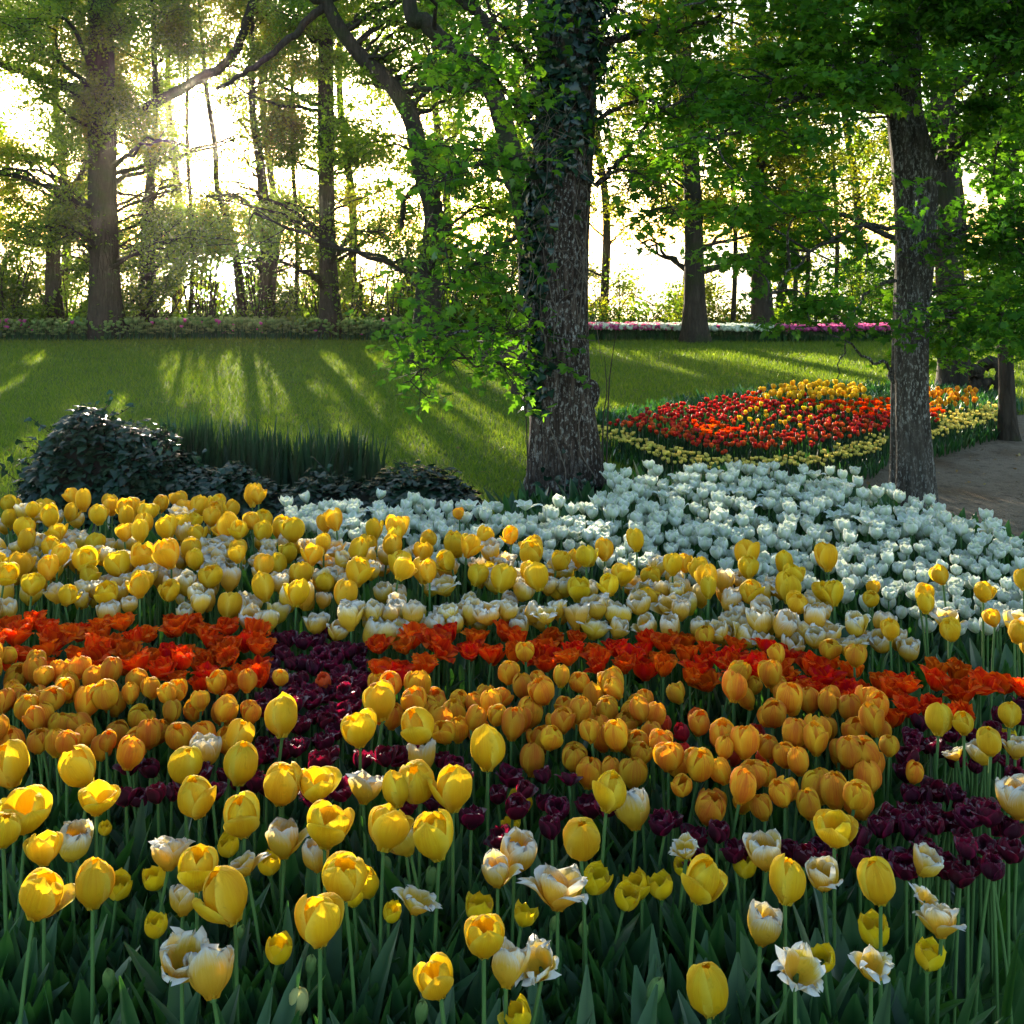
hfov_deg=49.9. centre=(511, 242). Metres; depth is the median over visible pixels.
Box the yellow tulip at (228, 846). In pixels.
[217,831,238,865]
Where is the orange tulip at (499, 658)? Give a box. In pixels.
[482,643,505,686]
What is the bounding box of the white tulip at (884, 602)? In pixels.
[880,597,895,611]
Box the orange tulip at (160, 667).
[145,655,176,718]
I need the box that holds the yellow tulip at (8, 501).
[0,494,15,542]
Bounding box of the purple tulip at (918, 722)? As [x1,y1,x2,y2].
[910,713,928,774]
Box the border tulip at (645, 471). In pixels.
[642,447,646,473]
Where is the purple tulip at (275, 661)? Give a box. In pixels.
[269,654,280,668]
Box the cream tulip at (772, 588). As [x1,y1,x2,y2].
[768,580,781,642]
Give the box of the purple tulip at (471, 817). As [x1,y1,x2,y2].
[459,803,486,891]
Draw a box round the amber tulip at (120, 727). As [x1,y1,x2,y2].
[106,719,128,784]
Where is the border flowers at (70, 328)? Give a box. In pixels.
[0,315,411,341]
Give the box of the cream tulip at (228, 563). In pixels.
[225,558,244,567]
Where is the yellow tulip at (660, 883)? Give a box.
[647,868,672,949]
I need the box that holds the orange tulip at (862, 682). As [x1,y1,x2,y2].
[856,679,881,690]
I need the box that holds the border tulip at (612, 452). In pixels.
[609,433,616,461]
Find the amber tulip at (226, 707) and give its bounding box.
[214,694,238,781]
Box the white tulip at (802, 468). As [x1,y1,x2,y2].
[798,463,807,483]
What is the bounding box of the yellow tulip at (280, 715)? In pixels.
[264,692,297,819]
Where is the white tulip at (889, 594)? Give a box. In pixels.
[881,586,898,611]
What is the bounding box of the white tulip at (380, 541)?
[377,537,382,556]
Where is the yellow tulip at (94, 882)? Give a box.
[75,856,114,1023]
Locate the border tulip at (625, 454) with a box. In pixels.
[622,438,626,466]
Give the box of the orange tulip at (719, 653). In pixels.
[709,645,743,725]
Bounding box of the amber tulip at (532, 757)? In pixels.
[520,741,544,828]
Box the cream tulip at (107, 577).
[105,574,115,632]
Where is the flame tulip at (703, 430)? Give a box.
[700,428,706,454]
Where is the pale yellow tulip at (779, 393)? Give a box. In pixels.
[777,391,782,408]
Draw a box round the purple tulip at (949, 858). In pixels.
[939,850,960,1023]
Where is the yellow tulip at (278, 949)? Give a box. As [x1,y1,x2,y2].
[265,930,292,987]
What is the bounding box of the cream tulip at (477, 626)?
[472,622,487,678]
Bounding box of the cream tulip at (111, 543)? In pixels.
[105,538,118,549]
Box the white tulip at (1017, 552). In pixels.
[1009,547,1023,560]
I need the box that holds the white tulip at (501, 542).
[496,538,503,554]
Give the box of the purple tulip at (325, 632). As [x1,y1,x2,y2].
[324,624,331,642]
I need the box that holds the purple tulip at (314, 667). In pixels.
[305,658,324,682]
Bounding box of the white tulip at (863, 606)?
[858,594,874,630]
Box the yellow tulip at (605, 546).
[595,537,613,619]
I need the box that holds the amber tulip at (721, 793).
[698,787,726,847]
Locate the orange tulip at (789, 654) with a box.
[779,642,805,662]
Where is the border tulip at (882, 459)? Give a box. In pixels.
[879,441,885,468]
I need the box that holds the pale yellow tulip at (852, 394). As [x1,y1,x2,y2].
[850,392,855,405]
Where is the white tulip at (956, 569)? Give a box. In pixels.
[950,564,961,576]
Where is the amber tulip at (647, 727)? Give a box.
[641,720,661,789]
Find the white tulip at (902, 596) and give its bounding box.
[896,568,915,602]
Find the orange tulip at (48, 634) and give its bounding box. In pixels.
[36,624,74,656]
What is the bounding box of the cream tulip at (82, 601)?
[74,589,88,647]
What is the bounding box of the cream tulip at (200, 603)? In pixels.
[191,593,210,648]
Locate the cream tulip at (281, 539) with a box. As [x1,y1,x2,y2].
[277,533,295,568]
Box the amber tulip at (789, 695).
[776,682,802,775]
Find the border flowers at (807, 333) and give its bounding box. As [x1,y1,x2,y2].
[774,322,891,342]
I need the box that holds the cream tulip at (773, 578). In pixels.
[765,575,776,640]
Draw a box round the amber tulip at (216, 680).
[206,669,226,759]
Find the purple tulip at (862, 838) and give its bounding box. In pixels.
[849,820,872,886]
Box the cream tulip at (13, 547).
[8,542,21,614]
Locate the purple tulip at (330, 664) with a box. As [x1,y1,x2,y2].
[322,657,338,701]
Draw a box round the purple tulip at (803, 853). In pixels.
[793,843,816,941]
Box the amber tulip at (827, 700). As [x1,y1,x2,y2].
[817,689,838,752]
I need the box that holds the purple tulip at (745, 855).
[738,839,748,899]
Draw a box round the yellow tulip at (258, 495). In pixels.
[251,487,266,551]
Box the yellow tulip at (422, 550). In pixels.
[413,541,433,602]
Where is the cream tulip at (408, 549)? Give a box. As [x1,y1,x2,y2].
[403,547,411,584]
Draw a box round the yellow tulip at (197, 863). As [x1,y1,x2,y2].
[177,843,218,1013]
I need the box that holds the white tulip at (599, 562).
[596,557,606,592]
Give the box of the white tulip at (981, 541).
[970,536,985,576]
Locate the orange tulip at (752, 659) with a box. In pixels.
[740,651,766,723]
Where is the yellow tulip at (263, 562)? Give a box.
[254,553,273,609]
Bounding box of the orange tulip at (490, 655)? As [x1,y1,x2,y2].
[475,646,503,685]
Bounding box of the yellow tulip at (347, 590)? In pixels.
[334,578,357,641]
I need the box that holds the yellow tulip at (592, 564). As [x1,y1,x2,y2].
[589,548,598,578]
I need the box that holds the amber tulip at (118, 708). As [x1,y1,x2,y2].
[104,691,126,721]
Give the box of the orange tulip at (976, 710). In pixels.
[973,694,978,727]
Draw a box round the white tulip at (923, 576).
[916,569,929,582]
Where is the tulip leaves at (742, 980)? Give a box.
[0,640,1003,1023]
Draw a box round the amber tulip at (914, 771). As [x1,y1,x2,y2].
[899,759,923,845]
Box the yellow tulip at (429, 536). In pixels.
[420,529,436,605]
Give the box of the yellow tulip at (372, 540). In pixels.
[360,533,377,599]
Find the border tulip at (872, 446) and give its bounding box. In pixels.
[865,445,876,475]
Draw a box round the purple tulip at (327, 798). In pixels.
[299,796,329,807]
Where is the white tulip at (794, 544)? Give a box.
[789,539,801,549]
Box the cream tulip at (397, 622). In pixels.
[393,618,409,693]
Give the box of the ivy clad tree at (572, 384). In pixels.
[343,0,762,497]
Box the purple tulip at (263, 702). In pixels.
[255,696,270,765]
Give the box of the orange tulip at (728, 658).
[715,650,740,668]
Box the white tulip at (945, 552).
[939,547,950,561]
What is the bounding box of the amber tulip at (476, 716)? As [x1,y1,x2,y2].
[465,704,486,803]
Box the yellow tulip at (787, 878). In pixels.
[769,853,805,1023]
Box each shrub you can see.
[0,166,78,305]
[0,190,135,311]
[0,225,70,332]
[0,233,170,336]
[36,179,208,315]
[59,219,240,338]
[120,158,258,315]
[128,206,303,336]
[133,163,317,314]
[182,225,342,334]
[222,190,403,314]
[267,213,406,338]
[278,179,421,317]
[311,227,476,339]
[342,180,490,315]
[357,211,517,338]
[441,166,517,316]
[444,212,598,337]
[471,172,622,318]
[588,253,708,321]
[588,265,782,322]
[705,273,848,323]
[800,251,932,332]
[838,249,991,322]
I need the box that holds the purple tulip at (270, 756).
[256,745,276,801]
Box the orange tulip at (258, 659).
[241,654,273,691]
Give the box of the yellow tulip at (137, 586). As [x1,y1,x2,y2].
[125,571,149,626]
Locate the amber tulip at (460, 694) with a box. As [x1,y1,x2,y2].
[449,689,466,765]
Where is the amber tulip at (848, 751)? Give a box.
[836,735,861,814]
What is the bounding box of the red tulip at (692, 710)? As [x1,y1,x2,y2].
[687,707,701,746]
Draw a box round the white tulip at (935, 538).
[930,532,941,551]
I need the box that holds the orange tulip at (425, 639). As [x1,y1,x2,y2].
[413,627,452,685]
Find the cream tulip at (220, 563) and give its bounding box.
[197,558,225,633]
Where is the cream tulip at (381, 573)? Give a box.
[376,557,389,581]
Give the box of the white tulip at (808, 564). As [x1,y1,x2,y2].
[803,559,812,570]
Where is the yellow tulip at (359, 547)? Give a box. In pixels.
[349,537,368,557]
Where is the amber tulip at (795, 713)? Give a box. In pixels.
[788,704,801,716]
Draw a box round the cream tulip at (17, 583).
[14,579,19,614]
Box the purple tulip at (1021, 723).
[1001,707,1023,818]
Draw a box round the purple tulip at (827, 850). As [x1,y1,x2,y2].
[814,844,837,903]
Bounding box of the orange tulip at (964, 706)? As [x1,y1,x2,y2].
[947,699,975,836]
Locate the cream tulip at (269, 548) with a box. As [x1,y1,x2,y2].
[259,542,276,602]
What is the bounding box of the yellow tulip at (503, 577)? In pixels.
[490,563,516,667]
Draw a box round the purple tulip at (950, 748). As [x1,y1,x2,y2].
[943,746,962,892]
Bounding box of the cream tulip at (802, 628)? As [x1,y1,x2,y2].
[795,621,817,674]
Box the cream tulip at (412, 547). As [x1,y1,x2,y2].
[409,545,418,600]
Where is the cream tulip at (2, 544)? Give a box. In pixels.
[0,538,6,550]
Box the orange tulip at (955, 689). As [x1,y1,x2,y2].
[940,675,983,785]
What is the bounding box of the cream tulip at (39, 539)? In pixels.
[32,532,46,550]
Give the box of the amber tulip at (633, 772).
[619,757,647,861]
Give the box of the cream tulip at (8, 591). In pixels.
[0,584,13,598]
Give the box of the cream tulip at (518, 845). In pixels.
[500,826,536,943]
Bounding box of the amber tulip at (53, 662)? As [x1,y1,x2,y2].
[49,660,62,665]
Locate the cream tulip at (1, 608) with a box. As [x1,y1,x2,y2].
[0,598,2,617]
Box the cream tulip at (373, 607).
[364,598,382,671]
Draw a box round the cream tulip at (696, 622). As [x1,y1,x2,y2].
[690,616,709,701]
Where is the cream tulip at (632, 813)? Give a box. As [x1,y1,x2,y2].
[615,787,649,872]
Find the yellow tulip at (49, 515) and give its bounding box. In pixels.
[40,503,58,581]
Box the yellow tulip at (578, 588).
[567,576,589,671]
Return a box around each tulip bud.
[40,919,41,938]
[102,968,114,1023]
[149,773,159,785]
[237,924,244,950]
[289,986,308,1023]
[305,954,316,994]
[384,856,392,899]
[415,998,427,1023]
[425,865,436,911]
[549,915,559,949]
[579,921,588,983]
[646,976,664,1003]
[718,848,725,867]
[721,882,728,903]
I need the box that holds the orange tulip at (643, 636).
[635,628,654,686]
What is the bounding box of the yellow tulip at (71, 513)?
[64,502,81,528]
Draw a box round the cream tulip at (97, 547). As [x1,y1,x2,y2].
[94,545,104,571]
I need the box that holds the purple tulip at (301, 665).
[294,655,306,671]
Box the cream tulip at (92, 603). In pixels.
[89,599,96,618]
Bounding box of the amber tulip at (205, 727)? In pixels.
[191,720,215,817]
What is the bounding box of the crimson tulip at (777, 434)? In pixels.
[775,432,782,456]
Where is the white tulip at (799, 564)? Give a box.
[793,562,803,566]
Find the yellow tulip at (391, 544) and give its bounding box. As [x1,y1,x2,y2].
[382,533,401,583]
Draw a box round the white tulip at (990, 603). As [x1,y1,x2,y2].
[986,600,999,608]
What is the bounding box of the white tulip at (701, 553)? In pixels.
[697,551,707,558]
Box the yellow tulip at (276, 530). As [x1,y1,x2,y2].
[272,514,288,538]
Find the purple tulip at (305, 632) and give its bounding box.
[301,631,309,653]
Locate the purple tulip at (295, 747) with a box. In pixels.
[285,738,304,815]
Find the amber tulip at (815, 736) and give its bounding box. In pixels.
[803,720,828,768]
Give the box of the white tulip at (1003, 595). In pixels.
[997,586,1011,641]
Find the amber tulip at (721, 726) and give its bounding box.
[709,717,733,824]
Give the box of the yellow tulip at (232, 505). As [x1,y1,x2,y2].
[222,499,239,514]
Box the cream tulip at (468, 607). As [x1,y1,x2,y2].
[463,596,483,672]
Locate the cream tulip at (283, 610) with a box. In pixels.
[266,602,290,631]
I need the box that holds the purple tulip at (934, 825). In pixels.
[910,814,944,919]
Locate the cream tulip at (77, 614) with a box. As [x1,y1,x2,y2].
[73,597,91,645]
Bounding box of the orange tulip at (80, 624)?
[71,622,88,647]
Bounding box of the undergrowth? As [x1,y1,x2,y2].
[6,303,886,334]
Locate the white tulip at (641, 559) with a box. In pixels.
[634,556,647,569]
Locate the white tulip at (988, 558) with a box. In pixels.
[981,556,995,580]
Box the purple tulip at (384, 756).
[366,745,397,797]
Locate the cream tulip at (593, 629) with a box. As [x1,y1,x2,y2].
[576,618,611,642]
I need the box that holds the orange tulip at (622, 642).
[605,638,627,703]
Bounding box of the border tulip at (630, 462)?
[627,439,633,466]
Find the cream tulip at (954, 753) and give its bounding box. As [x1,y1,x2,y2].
[941,746,983,913]
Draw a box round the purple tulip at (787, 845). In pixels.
[781,838,797,919]
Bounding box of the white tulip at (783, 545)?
[779,541,790,549]
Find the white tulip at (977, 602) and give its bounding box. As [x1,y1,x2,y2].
[973,596,986,657]
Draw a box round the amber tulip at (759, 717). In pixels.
[756,706,777,767]
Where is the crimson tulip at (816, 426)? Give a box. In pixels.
[814,424,818,450]
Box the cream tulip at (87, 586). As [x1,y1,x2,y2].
[74,579,92,645]
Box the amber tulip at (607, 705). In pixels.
[596,695,617,755]
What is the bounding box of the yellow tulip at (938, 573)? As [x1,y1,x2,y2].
[928,564,948,645]
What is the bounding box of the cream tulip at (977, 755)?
[966,738,988,941]
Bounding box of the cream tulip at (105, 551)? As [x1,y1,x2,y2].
[100,546,115,574]
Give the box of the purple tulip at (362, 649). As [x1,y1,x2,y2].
[351,642,367,660]
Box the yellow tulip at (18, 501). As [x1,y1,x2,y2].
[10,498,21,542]
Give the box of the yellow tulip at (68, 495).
[62,488,97,567]
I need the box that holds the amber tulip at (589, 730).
[579,719,599,757]
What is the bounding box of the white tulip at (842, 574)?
[837,569,848,612]
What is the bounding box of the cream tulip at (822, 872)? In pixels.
[805,855,842,942]
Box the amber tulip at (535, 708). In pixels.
[517,696,542,744]
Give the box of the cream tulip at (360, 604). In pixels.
[340,599,365,668]
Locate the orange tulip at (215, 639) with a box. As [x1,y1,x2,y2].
[207,635,227,669]
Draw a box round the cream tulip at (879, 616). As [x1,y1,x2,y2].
[868,610,897,677]
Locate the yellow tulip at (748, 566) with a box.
[738,555,758,650]
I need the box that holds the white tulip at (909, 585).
[904,581,915,626]
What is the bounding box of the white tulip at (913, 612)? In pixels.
[908,606,919,637]
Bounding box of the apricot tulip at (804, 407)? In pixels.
[801,405,806,431]
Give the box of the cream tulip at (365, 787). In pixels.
[346,769,383,863]
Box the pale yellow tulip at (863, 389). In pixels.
[861,386,866,406]
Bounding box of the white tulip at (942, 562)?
[936,559,948,568]
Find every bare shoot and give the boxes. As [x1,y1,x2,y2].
[524,397,529,496]
[602,356,606,487]
[605,335,615,484]
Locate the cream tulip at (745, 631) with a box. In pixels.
[732,621,757,648]
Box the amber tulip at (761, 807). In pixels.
[749,793,772,888]
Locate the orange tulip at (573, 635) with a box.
[567,630,586,687]
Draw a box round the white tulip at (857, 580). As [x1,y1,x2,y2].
[849,573,861,609]
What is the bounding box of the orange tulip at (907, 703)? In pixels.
[891,692,926,745]
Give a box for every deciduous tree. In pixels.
[0,0,148,306]
[0,0,196,322]
[0,0,251,322]
[0,0,303,340]
[0,53,62,258]
[31,0,257,311]
[150,0,355,305]
[155,0,317,316]
[158,0,354,327]
[188,0,534,365]
[190,0,423,339]
[236,4,470,310]
[347,0,526,304]
[360,0,701,395]
[397,0,641,316]
[515,0,893,343]
[521,26,670,317]
[599,0,750,321]
[641,0,870,333]
[681,3,892,320]
[719,14,929,318]
[736,18,1005,386]
[813,43,1022,311]
[827,10,1023,441]
[962,74,1023,273]
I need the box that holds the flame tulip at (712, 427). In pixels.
[710,425,716,456]
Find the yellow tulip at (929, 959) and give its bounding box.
[915,936,949,1023]
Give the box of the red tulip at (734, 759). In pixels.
[727,750,742,827]
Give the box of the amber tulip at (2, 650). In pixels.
[0,643,7,661]
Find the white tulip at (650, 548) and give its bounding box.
[647,545,656,554]
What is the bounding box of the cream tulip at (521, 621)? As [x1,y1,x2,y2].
[509,614,528,673]
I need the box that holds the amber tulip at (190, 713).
[183,699,202,745]
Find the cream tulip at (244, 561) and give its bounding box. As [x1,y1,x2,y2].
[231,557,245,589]
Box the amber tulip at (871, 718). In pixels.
[858,701,884,814]
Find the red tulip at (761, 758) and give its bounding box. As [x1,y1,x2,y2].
[755,750,773,792]
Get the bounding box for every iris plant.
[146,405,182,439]
[159,413,189,451]
[168,408,207,464]
[172,410,223,453]
[173,418,194,457]
[179,416,207,435]
[179,423,218,466]
[183,412,217,464]
[191,412,217,467]
[199,432,244,453]
[199,433,232,467]
[216,430,249,467]
[218,417,267,447]
[219,415,244,448]
[229,427,252,461]
[232,419,270,473]
[235,429,259,456]
[239,413,284,447]
[249,429,277,472]
[253,424,288,486]
[255,423,301,465]
[256,430,289,488]
[258,431,299,460]
[264,435,293,487]
[282,431,316,487]
[291,433,325,477]
[291,435,326,456]
[296,425,321,449]
[299,431,339,475]
[300,418,345,449]
[306,433,341,479]
[320,436,348,484]
[334,421,368,487]
[337,423,378,466]
[337,429,368,448]
[343,431,369,484]
[348,442,388,464]
[355,434,387,481]
[364,462,389,482]
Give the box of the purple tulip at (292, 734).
[290,693,299,757]
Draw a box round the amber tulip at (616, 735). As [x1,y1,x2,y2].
[604,718,627,842]
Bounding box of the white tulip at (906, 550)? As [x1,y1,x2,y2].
[900,544,912,581]
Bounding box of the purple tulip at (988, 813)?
[972,799,1002,1023]
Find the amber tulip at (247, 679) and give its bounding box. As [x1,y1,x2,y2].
[237,668,257,699]
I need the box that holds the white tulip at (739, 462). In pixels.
[732,460,741,478]
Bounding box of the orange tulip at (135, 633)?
[121,625,142,650]
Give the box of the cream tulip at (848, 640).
[831,634,869,661]
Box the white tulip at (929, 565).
[927,563,935,581]
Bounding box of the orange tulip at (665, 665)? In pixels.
[654,653,676,704]
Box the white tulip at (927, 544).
[919,540,931,558]
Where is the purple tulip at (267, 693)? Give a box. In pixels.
[254,689,271,736]
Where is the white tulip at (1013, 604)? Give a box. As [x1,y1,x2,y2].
[1006,600,1020,609]
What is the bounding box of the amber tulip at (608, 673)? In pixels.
[597,666,623,760]
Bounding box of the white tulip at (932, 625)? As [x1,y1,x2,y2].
[918,616,937,638]
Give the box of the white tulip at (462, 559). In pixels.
[459,555,470,593]
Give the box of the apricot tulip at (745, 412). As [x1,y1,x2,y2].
[743,410,747,431]
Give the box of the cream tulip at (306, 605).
[300,581,314,653]
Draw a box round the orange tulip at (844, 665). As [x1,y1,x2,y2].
[837,660,864,678]
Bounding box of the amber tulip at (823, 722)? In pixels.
[804,713,831,808]
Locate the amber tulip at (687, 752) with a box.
[684,747,696,825]
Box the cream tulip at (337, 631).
[326,619,348,641]
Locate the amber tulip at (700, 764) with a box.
[686,747,713,823]
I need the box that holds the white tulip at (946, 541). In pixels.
[939,534,956,549]
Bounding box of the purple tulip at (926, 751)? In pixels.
[920,737,929,776]
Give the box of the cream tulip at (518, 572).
[498,567,522,643]
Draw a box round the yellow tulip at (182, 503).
[176,499,194,573]
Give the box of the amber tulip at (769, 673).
[757,659,781,698]
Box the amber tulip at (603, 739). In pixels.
[601,720,628,821]
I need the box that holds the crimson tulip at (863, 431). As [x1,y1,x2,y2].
[862,429,865,457]
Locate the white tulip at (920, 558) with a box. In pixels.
[915,556,929,567]
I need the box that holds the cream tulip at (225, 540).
[204,535,233,594]
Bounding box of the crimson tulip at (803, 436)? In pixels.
[801,434,805,463]
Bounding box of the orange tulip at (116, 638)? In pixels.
[103,632,123,656]
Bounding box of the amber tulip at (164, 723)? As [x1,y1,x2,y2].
[153,718,168,758]
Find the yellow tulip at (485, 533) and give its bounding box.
[477,525,493,598]
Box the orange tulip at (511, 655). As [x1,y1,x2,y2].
[505,639,519,687]
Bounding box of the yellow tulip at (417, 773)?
[399,759,434,887]
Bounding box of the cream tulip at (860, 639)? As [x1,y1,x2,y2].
[841,636,868,679]
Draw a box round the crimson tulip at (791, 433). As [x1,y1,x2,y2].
[789,431,793,456]
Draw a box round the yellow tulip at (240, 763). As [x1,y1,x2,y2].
[223,740,257,857]
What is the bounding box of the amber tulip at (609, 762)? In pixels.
[601,755,618,859]
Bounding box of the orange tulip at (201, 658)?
[191,650,212,718]
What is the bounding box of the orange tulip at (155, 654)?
[139,647,159,665]
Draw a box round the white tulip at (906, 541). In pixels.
[898,538,909,544]
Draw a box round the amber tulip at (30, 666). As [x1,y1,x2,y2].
[22,656,47,686]
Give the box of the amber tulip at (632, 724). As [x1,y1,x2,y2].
[615,710,637,758]
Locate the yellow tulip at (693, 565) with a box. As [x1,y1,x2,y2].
[687,556,707,578]
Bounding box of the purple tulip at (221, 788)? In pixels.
[210,781,226,856]
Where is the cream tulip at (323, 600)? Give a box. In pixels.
[316,592,332,611]
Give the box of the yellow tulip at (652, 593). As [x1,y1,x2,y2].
[640,586,659,682]
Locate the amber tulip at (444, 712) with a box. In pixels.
[428,704,452,771]
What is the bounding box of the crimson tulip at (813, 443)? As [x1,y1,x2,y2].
[809,442,815,469]
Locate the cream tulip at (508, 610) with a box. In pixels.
[498,598,518,620]
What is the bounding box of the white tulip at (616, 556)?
[613,551,618,561]
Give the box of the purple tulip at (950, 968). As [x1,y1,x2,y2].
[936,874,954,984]
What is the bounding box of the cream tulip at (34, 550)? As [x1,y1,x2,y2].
[28,546,41,609]
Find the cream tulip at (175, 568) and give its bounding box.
[160,566,176,614]
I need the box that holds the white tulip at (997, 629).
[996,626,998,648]
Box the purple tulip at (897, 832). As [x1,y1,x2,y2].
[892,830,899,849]
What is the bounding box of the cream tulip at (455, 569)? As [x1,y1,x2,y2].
[436,559,459,602]
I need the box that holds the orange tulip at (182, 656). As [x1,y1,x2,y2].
[170,645,195,669]
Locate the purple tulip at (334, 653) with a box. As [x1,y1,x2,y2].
[328,647,343,664]
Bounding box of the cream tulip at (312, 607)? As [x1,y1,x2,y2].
[299,600,316,677]
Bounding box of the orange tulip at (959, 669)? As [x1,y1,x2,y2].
[946,657,982,796]
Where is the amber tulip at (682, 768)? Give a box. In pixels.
[670,756,687,838]
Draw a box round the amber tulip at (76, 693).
[73,685,84,703]
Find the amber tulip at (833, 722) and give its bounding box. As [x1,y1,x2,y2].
[824,716,837,769]
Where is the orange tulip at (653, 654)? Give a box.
[649,650,677,700]
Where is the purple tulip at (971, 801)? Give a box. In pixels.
[951,797,985,1010]
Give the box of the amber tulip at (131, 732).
[125,726,146,809]
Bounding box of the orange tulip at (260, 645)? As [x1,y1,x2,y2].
[245,635,277,655]
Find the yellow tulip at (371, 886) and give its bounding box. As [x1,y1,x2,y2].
[363,864,378,936]
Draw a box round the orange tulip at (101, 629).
[85,620,112,635]
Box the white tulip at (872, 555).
[862,553,875,560]
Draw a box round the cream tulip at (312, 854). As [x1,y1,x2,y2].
[296,838,328,953]
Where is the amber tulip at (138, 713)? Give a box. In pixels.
[128,703,155,786]
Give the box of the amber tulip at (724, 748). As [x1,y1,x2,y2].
[715,735,733,820]
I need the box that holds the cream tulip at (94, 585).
[89,580,102,604]
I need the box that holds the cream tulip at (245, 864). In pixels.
[229,850,270,988]
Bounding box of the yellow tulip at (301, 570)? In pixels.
[289,561,313,630]
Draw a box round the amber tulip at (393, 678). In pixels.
[379,670,401,769]
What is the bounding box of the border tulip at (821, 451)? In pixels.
[820,450,823,471]
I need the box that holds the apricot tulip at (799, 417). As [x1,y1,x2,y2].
[797,415,801,446]
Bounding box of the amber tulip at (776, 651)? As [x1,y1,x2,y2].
[767,642,784,697]
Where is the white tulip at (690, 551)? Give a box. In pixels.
[681,548,694,585]
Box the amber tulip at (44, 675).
[33,665,54,686]
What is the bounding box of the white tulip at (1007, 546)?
[998,542,1011,585]
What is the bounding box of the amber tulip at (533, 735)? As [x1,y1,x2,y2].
[526,725,547,813]
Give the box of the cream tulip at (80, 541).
[75,533,88,612]
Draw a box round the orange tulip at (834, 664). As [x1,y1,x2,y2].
[822,655,839,669]
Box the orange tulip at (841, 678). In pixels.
[830,669,848,738]
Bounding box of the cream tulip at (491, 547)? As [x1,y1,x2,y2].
[480,537,499,600]
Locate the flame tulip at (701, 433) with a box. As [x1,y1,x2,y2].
[699,432,704,454]
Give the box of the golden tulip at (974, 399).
[972,397,976,420]
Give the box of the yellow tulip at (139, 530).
[131,519,154,645]
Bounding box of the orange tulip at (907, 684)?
[888,675,922,742]
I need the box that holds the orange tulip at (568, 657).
[553,647,579,697]
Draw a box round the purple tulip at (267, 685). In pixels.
[263,672,272,688]
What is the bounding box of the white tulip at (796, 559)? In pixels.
[792,555,802,562]
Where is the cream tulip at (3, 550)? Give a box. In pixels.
[0,547,11,555]
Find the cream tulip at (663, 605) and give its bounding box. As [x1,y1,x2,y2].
[649,592,677,682]
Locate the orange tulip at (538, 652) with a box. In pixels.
[521,641,543,697]
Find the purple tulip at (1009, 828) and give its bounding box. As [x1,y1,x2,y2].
[996,815,1023,1018]
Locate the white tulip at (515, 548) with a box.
[509,543,519,567]
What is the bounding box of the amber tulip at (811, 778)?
[801,769,824,837]
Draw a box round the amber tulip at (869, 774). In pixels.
[853,758,881,848]
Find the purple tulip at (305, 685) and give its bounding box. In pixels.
[299,680,318,710]
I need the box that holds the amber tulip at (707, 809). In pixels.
[695,790,725,853]
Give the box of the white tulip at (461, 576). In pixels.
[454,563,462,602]
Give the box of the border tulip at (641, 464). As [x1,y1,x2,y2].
[640,447,642,468]
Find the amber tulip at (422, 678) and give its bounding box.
[404,669,430,694]
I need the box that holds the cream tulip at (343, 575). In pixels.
[335,572,349,641]
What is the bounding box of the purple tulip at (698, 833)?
[680,822,707,846]
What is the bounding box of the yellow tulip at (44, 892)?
[18,867,75,1023]
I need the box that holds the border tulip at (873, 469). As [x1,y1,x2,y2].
[872,450,876,477]
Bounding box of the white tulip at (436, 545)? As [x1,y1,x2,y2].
[433,538,440,551]
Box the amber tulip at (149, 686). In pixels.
[140,677,159,757]
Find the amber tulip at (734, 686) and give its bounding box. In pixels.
[722,669,747,726]
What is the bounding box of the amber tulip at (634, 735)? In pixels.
[627,729,648,787]
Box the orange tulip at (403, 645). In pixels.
[391,635,415,660]
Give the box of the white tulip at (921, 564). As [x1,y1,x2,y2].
[914,560,925,568]
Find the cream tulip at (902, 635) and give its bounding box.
[892,628,906,694]
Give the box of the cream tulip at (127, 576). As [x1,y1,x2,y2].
[121,565,158,650]
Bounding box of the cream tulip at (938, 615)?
[929,607,967,700]
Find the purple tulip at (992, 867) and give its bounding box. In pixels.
[963,851,1005,1023]
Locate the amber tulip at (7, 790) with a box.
[6,725,16,796]
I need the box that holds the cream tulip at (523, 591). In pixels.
[503,577,534,661]
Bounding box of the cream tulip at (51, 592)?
[43,582,63,656]
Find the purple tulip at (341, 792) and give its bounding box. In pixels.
[328,775,351,850]
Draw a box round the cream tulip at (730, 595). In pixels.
[721,587,741,670]
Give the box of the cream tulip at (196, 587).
[187,582,207,670]
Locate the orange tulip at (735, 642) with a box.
[724,634,746,650]
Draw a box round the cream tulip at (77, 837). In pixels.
[59,819,93,946]
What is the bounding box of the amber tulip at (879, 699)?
[867,690,888,788]
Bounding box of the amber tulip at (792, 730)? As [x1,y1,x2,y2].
[782,717,805,803]
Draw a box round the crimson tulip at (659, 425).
[658,424,661,444]
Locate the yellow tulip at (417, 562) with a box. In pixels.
[413,556,437,651]
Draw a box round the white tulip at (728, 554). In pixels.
[725,549,733,568]
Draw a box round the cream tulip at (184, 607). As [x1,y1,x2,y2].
[176,601,193,644]
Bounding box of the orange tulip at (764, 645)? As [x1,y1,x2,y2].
[750,637,775,701]
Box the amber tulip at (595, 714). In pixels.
[592,706,598,758]
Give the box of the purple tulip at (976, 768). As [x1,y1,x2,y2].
[967,758,982,878]
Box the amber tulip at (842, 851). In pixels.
[840,807,848,871]
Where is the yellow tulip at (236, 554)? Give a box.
[228,545,245,662]
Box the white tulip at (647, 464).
[642,460,654,469]
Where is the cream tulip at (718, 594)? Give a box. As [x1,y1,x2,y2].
[716,586,733,601]
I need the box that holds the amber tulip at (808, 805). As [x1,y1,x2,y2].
[796,787,820,836]
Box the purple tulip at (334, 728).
[325,722,342,767]
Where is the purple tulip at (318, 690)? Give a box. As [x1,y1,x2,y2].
[309,688,323,732]
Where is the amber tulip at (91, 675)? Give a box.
[82,664,101,718]

